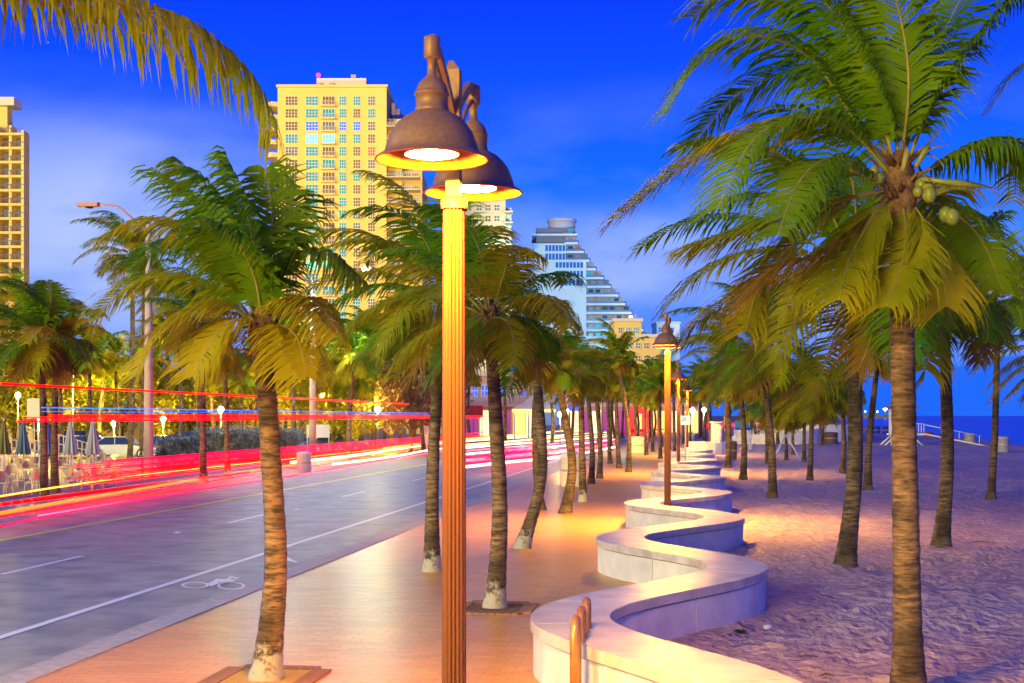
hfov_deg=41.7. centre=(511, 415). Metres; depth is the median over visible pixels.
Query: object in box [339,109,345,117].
window
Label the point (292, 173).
window
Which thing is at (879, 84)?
coconut palm
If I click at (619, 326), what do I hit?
corner building
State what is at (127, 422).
broadleaf tree
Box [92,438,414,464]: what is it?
light trail
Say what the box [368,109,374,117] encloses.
window
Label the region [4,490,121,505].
light trail
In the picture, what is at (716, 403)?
coconut palm
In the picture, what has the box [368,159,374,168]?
window
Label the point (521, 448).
light trail
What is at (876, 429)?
litter bin
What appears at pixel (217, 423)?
broadleaf tree
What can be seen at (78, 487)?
kerb
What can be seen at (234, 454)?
light trail
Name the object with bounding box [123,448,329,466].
light trail
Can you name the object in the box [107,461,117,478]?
bistro chair
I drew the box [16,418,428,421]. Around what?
light trail
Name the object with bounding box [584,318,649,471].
coconut palm
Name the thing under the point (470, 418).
shop window
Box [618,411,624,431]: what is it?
shop window
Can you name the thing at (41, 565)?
lane dash
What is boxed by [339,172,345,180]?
window
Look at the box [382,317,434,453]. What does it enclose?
coconut palm
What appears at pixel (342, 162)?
window
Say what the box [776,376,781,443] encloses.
coconut palm
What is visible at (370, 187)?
window
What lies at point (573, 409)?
coconut palm
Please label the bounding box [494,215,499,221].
window
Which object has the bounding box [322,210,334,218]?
window
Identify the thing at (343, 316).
window
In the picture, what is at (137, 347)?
coconut palm
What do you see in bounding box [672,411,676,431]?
shop window
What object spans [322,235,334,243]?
window
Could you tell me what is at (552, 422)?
coconut palm
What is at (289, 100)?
window
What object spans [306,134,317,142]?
window
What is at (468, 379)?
broadleaf tree
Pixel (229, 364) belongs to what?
coconut palm
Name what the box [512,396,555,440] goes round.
entrance canopy
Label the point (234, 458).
light trail
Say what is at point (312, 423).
road light
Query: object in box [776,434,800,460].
sand props
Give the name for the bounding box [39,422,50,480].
parasol
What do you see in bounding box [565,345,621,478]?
coconut palm
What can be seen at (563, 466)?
utility cylinder
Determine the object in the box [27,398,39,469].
road sign
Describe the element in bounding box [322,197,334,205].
window
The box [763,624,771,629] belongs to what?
crumpled cup
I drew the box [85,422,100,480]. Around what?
parasol
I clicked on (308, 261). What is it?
window
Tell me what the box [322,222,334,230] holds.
window
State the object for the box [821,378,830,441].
coconut palm
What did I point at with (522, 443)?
light trail
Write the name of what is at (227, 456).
light trail
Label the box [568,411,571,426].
shop window
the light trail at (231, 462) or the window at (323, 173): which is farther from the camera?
the window at (323, 173)
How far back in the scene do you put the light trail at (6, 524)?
44.86 m
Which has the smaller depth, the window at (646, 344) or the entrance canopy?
the entrance canopy
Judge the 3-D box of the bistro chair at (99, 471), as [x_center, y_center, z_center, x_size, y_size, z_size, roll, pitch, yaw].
[-16.209,2.411,52.516,0.453,0.882,0.464,0,0,-29]
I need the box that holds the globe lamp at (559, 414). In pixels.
[558,412,560,447]
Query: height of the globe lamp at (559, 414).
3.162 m
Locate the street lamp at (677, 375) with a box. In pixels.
[671,362,685,461]
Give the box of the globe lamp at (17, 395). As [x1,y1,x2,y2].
[15,393,19,439]
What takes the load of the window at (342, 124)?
in the apartment tower at (334, 132)
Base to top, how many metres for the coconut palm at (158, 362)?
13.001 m
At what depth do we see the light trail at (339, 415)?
74.51 m
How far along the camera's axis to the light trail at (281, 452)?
67.28 m
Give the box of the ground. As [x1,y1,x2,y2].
[704,416,1015,444]
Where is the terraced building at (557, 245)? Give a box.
[532,218,646,424]
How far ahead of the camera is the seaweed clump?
17.43 m
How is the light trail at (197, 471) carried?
on the road
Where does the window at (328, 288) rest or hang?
in the apartment tower at (334, 132)
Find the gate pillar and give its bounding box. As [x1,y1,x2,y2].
[710,422,723,441]
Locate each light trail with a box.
[0,383,406,403]
[0,445,413,496]
[0,445,440,514]
[0,447,441,517]
[0,449,441,526]
[0,488,133,505]
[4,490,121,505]
[10,478,210,503]
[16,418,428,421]
[20,475,231,502]
[22,416,481,417]
[25,417,428,419]
[30,471,249,500]
[32,417,345,418]
[38,450,440,515]
[41,407,398,412]
[42,411,428,414]
[52,416,216,416]
[69,434,471,467]
[70,441,414,472]
[71,444,413,479]
[74,432,485,465]
[78,437,482,477]
[80,440,416,469]
[80,450,377,482]
[82,436,474,472]
[82,452,366,484]
[84,443,417,475]
[85,446,408,481]
[91,439,485,483]
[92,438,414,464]
[94,451,342,476]
[95,435,479,470]
[99,439,414,465]
[102,437,419,461]
[103,438,485,479]
[106,431,487,460]
[107,439,469,477]
[108,443,416,473]
[110,436,476,471]
[112,440,481,482]
[114,442,418,471]
[117,438,413,461]
[123,437,440,464]
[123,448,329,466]
[135,435,476,465]
[136,432,482,459]
[137,440,441,469]
[217,415,479,415]
[290,433,549,463]
[332,436,562,464]
[383,429,575,449]
[466,433,612,444]
[466,435,612,448]
[466,437,612,451]
[466,439,614,454]
[466,441,614,457]
[466,443,614,460]
[466,445,614,464]
[466,446,614,467]
[469,432,606,441]
[485,444,554,458]
[488,444,549,456]
[631,425,733,432]
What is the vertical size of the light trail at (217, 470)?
0.019 m
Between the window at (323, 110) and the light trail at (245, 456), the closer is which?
the light trail at (245, 456)
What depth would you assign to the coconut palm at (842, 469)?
66.39 m
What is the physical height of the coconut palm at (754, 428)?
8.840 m
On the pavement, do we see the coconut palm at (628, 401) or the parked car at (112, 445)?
the parked car at (112, 445)
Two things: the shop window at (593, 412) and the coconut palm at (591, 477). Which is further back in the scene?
the shop window at (593, 412)
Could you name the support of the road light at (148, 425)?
on the pavement
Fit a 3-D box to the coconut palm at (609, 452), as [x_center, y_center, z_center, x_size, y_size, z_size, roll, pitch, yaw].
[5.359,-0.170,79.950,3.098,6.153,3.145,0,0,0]
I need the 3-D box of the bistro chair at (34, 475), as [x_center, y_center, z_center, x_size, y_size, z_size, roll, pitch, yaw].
[-17.222,2.411,48.258,0.464,0.882,0.453,0,0,27]
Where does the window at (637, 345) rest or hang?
in the corner building at (642, 348)
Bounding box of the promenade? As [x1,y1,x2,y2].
[27,434,694,682]
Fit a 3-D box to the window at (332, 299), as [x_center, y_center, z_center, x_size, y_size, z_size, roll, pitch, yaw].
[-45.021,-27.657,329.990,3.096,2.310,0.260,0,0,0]
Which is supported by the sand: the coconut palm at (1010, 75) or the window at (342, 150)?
the coconut palm at (1010, 75)
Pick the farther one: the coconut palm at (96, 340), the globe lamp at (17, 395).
the globe lamp at (17, 395)
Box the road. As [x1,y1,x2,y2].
[0,432,643,676]
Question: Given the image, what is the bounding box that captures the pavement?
[0,425,558,493]
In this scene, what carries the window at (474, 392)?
in the pink hotel
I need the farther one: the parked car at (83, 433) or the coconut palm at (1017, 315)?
the parked car at (83, 433)
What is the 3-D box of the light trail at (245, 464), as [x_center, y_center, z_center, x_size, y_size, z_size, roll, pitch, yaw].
[-8.323,2.285,94.043,0.030,0.038,92.594,0,0,8]
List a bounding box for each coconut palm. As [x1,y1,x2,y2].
[0,0,285,177]
[0,264,44,430]
[0,277,110,495]
[0,288,106,492]
[0,335,27,381]
[28,339,81,436]
[49,294,94,425]
[62,309,128,454]
[68,145,367,681]
[70,210,173,458]
[78,346,128,433]
[92,331,141,435]
[96,245,177,457]
[110,332,169,435]
[122,261,185,434]
[122,267,248,483]
[135,305,164,430]
[138,351,176,425]
[139,302,194,439]
[158,320,212,430]
[165,372,194,430]
[171,317,252,477]
[182,308,236,430]
[193,355,250,398]
[205,360,256,429]
[239,337,256,431]
[239,346,302,427]
[244,313,317,429]
[286,170,547,572]
[298,310,328,348]
[303,338,349,451]
[307,325,384,453]
[316,334,382,454]
[325,203,586,608]
[330,318,379,440]
[340,305,393,446]
[358,312,403,444]
[371,331,388,445]
[373,283,420,426]
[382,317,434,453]
[389,341,413,445]
[466,359,485,443]
[481,279,583,548]
[499,357,556,509]
[503,376,507,443]
[509,341,594,513]
[522,362,532,441]
[528,355,563,445]
[543,335,620,501]
[557,327,585,440]
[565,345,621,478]
[565,362,607,483]
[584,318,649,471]
[585,345,634,450]
[593,0,1023,682]
[593,358,636,467]
[595,402,600,447]
[601,383,620,463]
[603,397,622,441]
[613,380,637,441]
[619,102,1021,567]
[619,361,646,436]
[620,396,639,432]
[620,404,623,438]
[621,378,657,454]
[630,367,676,458]
[631,376,662,451]
[636,355,686,449]
[638,358,656,437]
[639,402,662,435]
[643,360,672,446]
[650,354,691,450]
[657,282,827,497]
[671,383,698,441]
[671,388,694,443]
[673,324,752,467]
[679,328,776,479]
[682,354,714,436]
[684,369,719,440]
[689,359,714,434]
[690,374,724,440]
[715,399,738,438]
[718,391,736,441]
[724,382,800,463]
[731,398,752,431]
[736,385,802,460]
[744,342,862,480]
[753,403,756,433]
[772,363,827,461]
[774,399,806,454]
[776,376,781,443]
[796,355,872,473]
[819,382,832,445]
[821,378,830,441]
[822,210,1023,547]
[829,327,890,490]
[838,387,866,418]
[941,223,1023,499]
[959,276,1023,412]
[973,62,1023,216]
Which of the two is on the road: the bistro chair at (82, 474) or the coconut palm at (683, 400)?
the bistro chair at (82, 474)
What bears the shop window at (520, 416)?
in the pink hotel
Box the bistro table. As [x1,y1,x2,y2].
[9,464,25,480]
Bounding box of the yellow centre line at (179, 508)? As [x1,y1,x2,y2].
[0,461,441,540]
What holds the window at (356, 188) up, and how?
in the apartment tower at (334, 132)
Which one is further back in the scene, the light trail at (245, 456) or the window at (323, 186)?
the window at (323, 186)
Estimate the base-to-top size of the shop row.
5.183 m
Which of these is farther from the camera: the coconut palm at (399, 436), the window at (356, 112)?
the window at (356, 112)
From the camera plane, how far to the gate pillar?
98.64 m
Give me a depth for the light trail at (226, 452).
56.88 m
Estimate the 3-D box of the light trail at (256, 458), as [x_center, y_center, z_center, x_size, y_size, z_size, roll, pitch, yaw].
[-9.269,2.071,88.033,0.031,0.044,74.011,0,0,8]
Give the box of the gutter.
[0,434,648,678]
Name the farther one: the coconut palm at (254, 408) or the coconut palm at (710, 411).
the coconut palm at (710, 411)
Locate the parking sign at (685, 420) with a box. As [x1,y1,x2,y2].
[681,413,689,460]
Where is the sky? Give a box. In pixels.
[0,0,1023,415]
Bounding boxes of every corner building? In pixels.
[406,320,441,433]
[608,318,642,342]
[618,334,659,402]
[651,322,680,402]
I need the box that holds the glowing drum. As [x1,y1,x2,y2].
[631,437,643,452]
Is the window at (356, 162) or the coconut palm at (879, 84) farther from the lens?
the window at (356, 162)
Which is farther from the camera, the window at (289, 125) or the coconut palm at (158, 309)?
the window at (289, 125)
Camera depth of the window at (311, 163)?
329.98 m
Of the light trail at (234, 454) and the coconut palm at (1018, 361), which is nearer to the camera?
the coconut palm at (1018, 361)
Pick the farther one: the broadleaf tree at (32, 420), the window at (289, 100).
the window at (289, 100)
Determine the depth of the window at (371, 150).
329.98 m
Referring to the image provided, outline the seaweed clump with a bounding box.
[733,629,748,634]
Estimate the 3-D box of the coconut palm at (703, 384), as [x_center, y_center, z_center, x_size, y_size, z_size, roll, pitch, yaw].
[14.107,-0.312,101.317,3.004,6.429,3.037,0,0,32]
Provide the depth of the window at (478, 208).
351.95 m
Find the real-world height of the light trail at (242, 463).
0.049 m
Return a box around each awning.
[466,406,482,437]
[630,406,643,413]
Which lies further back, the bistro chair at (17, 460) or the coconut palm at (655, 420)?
the coconut palm at (655, 420)
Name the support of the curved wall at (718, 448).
on the sand
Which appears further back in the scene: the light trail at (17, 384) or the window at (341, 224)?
the window at (341, 224)
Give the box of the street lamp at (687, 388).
[683,384,692,446]
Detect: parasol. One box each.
[0,418,11,480]
[15,418,30,480]
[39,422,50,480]
[62,422,77,480]
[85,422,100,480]
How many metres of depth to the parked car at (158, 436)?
93.32 m
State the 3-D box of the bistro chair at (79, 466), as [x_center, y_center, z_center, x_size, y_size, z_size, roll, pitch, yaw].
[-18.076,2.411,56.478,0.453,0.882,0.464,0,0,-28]
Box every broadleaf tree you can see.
[0,349,129,431]
[0,370,79,445]
[0,371,48,439]
[1,376,66,443]
[21,371,136,434]
[80,374,187,435]
[84,365,193,434]
[118,365,245,434]
[160,366,257,429]
[177,355,290,432]
[243,344,388,433]
[252,366,390,437]
[294,359,389,449]
[372,351,429,445]
[376,357,466,452]
[379,354,472,424]
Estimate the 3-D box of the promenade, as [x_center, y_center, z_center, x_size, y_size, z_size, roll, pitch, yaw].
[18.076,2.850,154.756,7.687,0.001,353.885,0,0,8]
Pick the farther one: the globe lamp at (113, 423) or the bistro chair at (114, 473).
the globe lamp at (113, 423)
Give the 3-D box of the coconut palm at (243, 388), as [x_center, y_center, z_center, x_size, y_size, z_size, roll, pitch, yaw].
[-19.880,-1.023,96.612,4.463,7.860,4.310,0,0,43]
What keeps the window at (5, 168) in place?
in the balcony tower at (14, 198)
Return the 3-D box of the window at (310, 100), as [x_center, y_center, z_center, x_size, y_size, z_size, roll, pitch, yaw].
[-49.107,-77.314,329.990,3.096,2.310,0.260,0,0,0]
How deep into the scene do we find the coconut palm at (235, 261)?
14.37 m
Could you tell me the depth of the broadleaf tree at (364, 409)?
109.17 m
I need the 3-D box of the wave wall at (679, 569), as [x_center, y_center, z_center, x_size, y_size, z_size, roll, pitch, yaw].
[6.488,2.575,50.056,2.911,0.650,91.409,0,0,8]
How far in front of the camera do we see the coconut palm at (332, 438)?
103.01 m
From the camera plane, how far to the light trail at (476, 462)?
79.06 m
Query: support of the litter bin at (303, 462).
on the road
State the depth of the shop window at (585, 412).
214.77 m
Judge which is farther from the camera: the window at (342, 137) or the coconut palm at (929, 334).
the window at (342, 137)
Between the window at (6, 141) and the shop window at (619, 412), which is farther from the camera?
the window at (6, 141)
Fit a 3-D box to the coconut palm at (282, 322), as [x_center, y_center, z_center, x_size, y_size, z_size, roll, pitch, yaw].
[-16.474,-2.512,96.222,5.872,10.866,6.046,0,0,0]
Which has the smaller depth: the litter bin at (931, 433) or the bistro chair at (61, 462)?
the bistro chair at (61, 462)
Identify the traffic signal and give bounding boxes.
[601,398,602,443]
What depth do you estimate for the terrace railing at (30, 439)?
69.98 m
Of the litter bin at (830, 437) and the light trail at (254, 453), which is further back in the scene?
the litter bin at (830, 437)
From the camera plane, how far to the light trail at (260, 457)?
65.55 m
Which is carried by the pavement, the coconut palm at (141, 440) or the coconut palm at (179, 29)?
the coconut palm at (141, 440)
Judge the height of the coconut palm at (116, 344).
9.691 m
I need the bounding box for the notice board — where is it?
[307,425,329,451]
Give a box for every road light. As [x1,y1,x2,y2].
[77,202,184,477]
[298,266,373,457]
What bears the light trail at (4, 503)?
on the road
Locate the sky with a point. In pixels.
(571, 90)
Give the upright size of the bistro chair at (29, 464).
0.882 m
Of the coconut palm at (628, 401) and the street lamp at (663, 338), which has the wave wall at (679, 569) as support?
the street lamp at (663, 338)
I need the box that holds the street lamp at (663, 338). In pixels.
[652,313,682,505]
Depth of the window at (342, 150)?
329.98 m
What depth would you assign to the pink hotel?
177.86 m
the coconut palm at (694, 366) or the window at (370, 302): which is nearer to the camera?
the coconut palm at (694, 366)
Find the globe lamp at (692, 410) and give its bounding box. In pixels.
[690,408,694,440]
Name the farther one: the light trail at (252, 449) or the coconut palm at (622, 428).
the coconut palm at (622, 428)
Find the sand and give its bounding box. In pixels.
[667,421,1023,682]
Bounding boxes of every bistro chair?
[0,471,13,495]
[5,465,17,487]
[13,457,24,474]
[22,461,32,480]
[23,471,40,495]
[27,457,38,474]
[58,459,67,469]
[60,466,73,489]
[76,462,87,481]
[79,457,91,475]
[80,467,92,489]
[91,466,103,488]
[98,453,106,466]
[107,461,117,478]
[109,465,123,484]
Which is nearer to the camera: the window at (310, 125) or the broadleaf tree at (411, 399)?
the broadleaf tree at (411, 399)
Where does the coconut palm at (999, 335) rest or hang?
on the sand
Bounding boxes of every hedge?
[154,435,208,468]
[191,426,306,463]
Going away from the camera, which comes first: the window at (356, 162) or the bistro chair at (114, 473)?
the bistro chair at (114, 473)
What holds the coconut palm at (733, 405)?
on the sand
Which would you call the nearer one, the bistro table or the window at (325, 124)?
the bistro table
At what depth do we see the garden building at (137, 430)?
140.00 m
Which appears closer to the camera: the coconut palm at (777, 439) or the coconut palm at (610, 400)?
the coconut palm at (610, 400)
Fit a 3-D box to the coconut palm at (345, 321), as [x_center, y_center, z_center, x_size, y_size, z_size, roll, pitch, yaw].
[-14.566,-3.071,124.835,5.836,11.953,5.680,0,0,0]
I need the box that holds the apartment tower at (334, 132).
[268,73,426,427]
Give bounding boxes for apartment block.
[465,200,512,370]
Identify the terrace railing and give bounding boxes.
[0,439,39,471]
[26,426,49,469]
[58,434,96,471]
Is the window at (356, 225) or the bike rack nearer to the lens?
the bike rack
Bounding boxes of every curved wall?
[689,441,725,454]
[732,428,819,444]
[735,423,764,435]
[774,425,847,441]
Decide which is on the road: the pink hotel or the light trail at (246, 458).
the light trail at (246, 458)
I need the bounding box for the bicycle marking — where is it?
[181,576,244,588]
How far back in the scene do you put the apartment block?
352.00 m
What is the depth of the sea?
426.91 m
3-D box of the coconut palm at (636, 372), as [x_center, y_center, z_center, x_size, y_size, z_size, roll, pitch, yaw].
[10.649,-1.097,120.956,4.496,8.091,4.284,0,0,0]
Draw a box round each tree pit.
[198,664,330,682]
[466,600,538,614]
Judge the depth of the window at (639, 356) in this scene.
234.85 m
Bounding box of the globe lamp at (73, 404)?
[72,385,73,428]
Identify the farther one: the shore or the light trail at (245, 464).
the shore
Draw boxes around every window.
[4,139,8,146]
[4,153,8,160]
[4,167,8,174]
[4,181,8,188]
[4,195,8,202]
[4,209,8,216]
[4,223,8,230]
[4,237,8,244]
[4,251,8,258]
[285,96,297,105]
[285,109,297,117]
[285,121,297,130]
[285,134,297,142]
[285,147,297,155]
[285,159,297,168]
[285,275,297,281]
[288,172,297,179]
[306,96,317,105]
[306,109,317,117]
[306,121,317,130]
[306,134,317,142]
[306,147,317,155]
[306,159,317,168]
[306,172,317,180]
[306,185,317,193]
[306,260,317,269]
[306,273,317,282]
[307,197,317,206]
[322,96,334,103]
[322,109,334,116]
[322,121,334,129]
[322,134,334,142]
[322,147,334,154]
[322,159,334,167]
[322,172,334,180]
[322,185,334,192]
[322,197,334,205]
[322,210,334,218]
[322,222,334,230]
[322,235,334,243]
[322,286,334,294]
[324,298,334,302]
[339,96,345,105]
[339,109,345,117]
[339,121,345,130]
[339,134,345,142]
[339,147,345,155]
[339,159,345,168]
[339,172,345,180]
[339,185,345,193]
[339,197,345,206]
[339,210,345,218]
[339,222,345,231]
[339,248,345,256]
[339,286,345,294]
[339,311,345,318]
[353,96,360,105]
[353,109,360,117]
[353,121,360,130]
[353,134,360,142]
[353,147,360,155]
[353,159,360,168]
[353,172,360,180]
[353,185,360,193]
[353,197,360,206]
[353,212,360,218]
[353,222,360,231]
[353,248,360,256]
[353,260,360,269]
[353,298,360,307]
[368,96,374,105]
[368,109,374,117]
[368,121,374,130]
[368,134,374,142]
[368,147,374,155]
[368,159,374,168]
[368,185,374,193]
[368,197,374,205]
[368,211,374,218]
[368,222,374,231]
[368,298,374,307]
[466,417,476,435]
[471,386,477,396]
[476,204,481,210]
[480,411,488,435]
[481,385,487,396]
[485,204,490,210]
[485,215,490,221]
[494,204,499,210]
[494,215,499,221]
[502,411,509,434]
[510,386,516,396]
[516,412,524,435]
[526,412,531,435]
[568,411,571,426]
[574,411,578,431]
[584,411,588,431]
[592,411,596,431]
[603,411,606,431]
[618,327,622,332]
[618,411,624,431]
[630,414,633,428]
[635,342,640,348]
[635,355,640,361]
[643,411,647,428]
[644,342,648,348]
[662,411,663,431]
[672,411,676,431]
[685,411,697,431]
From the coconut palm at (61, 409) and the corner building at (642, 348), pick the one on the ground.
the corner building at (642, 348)
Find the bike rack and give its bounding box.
[570,597,590,682]
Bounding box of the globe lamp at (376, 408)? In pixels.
[375,407,379,448]
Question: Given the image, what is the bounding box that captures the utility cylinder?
[560,453,585,486]
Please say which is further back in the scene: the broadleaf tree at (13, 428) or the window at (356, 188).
the window at (356, 188)
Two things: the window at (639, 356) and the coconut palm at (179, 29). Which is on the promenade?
the coconut palm at (179, 29)
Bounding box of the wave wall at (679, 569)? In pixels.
[530,447,801,682]
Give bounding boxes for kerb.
[0,432,556,498]
[0,451,606,682]
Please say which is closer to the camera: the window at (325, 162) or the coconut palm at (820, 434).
the coconut palm at (820, 434)
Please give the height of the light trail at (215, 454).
0.038 m
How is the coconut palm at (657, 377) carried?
on the promenade
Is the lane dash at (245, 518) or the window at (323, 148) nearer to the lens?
the lane dash at (245, 518)
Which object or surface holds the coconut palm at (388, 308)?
on the pavement
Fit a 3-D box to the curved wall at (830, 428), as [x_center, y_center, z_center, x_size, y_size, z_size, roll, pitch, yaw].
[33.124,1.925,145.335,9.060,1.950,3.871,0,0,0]
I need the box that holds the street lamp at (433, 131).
[374,34,522,682]
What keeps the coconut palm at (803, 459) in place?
on the sand
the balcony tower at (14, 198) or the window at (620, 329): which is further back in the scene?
the balcony tower at (14, 198)
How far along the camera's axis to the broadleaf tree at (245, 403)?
117.07 m
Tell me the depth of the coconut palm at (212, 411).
113.50 m
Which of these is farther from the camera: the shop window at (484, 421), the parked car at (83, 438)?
the shop window at (484, 421)
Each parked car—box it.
[36,436,89,456]
[59,431,103,439]
[85,436,156,458]
[153,435,173,446]
[173,431,199,438]
[300,434,329,451]
[316,433,368,450]
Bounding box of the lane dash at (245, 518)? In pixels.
[226,514,263,522]
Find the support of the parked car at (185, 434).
on the pavement
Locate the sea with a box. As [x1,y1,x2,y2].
[837,416,1023,444]
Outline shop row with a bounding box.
[561,403,704,433]
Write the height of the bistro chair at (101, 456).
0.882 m
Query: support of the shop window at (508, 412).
in the pink hotel
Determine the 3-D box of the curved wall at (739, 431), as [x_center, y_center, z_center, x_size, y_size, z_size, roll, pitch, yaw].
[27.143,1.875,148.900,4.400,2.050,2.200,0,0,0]
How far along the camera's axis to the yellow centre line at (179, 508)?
41.71 m
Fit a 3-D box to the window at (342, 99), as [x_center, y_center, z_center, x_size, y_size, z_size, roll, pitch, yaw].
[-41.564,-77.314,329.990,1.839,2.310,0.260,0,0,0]
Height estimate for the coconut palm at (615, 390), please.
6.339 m
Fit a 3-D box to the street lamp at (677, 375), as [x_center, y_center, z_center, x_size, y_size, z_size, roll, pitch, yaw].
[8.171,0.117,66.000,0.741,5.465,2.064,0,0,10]
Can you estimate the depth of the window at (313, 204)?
329.98 m
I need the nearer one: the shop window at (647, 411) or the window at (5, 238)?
the shop window at (647, 411)
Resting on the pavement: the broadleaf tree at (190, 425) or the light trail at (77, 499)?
the broadleaf tree at (190, 425)
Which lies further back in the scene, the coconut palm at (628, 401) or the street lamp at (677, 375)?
the coconut palm at (628, 401)
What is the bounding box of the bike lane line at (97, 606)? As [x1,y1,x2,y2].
[0,436,632,638]
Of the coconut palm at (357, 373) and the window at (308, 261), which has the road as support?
the coconut palm at (357, 373)
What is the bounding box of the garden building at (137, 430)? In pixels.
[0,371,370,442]
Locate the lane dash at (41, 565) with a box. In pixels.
[1,556,81,573]
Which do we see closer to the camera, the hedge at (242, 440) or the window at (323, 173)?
the hedge at (242, 440)
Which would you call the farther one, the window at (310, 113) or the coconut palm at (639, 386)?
the window at (310, 113)
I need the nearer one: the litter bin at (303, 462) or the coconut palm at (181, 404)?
the litter bin at (303, 462)
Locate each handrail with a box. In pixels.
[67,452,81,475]
[91,451,105,475]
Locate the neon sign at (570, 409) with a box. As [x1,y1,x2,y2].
[566,391,577,421]
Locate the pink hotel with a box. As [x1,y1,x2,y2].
[466,371,532,437]
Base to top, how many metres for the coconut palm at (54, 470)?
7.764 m
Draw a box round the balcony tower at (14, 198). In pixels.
[0,97,28,360]
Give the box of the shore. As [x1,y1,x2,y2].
[835,413,888,417]
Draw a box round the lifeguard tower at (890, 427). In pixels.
[880,404,981,445]
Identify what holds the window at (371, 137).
in the apartment tower at (334, 132)
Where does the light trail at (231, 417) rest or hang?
on the road
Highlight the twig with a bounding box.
[795,654,817,656]
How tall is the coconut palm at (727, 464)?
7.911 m
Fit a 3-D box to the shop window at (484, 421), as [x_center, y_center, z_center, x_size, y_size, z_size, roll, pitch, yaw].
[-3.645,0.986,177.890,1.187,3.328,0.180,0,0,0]
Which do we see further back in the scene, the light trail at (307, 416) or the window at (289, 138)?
the window at (289, 138)
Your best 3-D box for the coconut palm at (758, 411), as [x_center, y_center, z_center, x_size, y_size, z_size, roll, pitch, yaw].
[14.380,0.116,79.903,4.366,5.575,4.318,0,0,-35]
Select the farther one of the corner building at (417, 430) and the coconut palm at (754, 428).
the corner building at (417, 430)
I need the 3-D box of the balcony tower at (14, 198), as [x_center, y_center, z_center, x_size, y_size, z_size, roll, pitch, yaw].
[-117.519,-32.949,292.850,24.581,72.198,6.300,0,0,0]
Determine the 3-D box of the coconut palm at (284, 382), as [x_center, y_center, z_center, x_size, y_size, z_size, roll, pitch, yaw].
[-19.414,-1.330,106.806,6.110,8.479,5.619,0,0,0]
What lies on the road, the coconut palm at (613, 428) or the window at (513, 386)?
the coconut palm at (613, 428)
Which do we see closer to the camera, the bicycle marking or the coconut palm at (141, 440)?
the bicycle marking
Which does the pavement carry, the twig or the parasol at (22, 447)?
the parasol at (22, 447)
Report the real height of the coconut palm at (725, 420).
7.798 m
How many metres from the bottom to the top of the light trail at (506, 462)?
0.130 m
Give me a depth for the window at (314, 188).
329.98 m
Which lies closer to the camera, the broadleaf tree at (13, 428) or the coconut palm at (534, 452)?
the coconut palm at (534, 452)
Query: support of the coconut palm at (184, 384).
on the pavement
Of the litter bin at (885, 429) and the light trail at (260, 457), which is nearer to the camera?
the light trail at (260, 457)
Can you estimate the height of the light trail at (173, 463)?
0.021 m
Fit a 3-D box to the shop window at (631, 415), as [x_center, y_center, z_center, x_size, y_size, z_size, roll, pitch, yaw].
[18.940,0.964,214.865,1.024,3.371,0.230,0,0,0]
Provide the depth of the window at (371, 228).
329.90 m
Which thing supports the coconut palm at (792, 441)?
on the sand
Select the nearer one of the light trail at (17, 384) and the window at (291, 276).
the light trail at (17, 384)
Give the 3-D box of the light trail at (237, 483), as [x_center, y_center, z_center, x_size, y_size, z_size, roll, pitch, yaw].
[-8.818,2.750,74.002,0.742,0.035,74.444,0,0,6]
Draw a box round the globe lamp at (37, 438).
[37,422,38,467]
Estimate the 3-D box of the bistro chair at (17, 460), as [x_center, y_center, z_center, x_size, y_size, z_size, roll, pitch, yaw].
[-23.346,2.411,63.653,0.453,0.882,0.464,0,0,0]
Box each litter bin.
[296,452,311,472]
[731,441,736,458]
[823,432,837,443]
[873,426,879,432]
[882,426,888,433]
[923,432,932,436]
[964,433,975,442]
[998,436,1008,451]
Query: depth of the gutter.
20.33 m
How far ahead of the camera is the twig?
15.67 m
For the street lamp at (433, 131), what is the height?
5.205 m
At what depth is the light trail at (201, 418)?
50.54 m
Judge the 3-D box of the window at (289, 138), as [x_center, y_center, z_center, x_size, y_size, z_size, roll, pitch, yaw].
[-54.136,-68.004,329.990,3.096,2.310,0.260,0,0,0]
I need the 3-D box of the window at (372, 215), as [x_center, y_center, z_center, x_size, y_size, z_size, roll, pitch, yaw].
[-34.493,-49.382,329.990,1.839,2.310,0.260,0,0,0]
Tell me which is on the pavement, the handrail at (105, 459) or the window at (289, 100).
the handrail at (105, 459)
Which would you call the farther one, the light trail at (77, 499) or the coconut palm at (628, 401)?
the coconut palm at (628, 401)
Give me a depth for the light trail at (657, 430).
190.79 m
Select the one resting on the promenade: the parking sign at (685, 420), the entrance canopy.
the parking sign at (685, 420)
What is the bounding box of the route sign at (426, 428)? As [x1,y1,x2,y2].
[420,421,428,453]
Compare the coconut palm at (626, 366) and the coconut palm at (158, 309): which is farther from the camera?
the coconut palm at (158, 309)
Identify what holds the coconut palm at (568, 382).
on the promenade
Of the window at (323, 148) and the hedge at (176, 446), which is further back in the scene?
the window at (323, 148)
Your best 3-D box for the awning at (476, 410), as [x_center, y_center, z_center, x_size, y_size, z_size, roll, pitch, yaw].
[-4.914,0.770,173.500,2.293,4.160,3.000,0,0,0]
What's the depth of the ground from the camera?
1534.22 m
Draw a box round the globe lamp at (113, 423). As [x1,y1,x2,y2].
[111,422,114,435]
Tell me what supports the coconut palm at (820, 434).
on the sand
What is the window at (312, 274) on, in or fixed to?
in the apartment tower at (334, 132)
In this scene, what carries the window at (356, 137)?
in the apartment tower at (334, 132)
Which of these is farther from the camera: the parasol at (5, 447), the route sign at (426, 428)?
the route sign at (426, 428)
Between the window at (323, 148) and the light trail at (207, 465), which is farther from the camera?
the window at (323, 148)
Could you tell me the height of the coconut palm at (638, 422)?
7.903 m
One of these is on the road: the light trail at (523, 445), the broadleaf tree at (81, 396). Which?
the light trail at (523, 445)

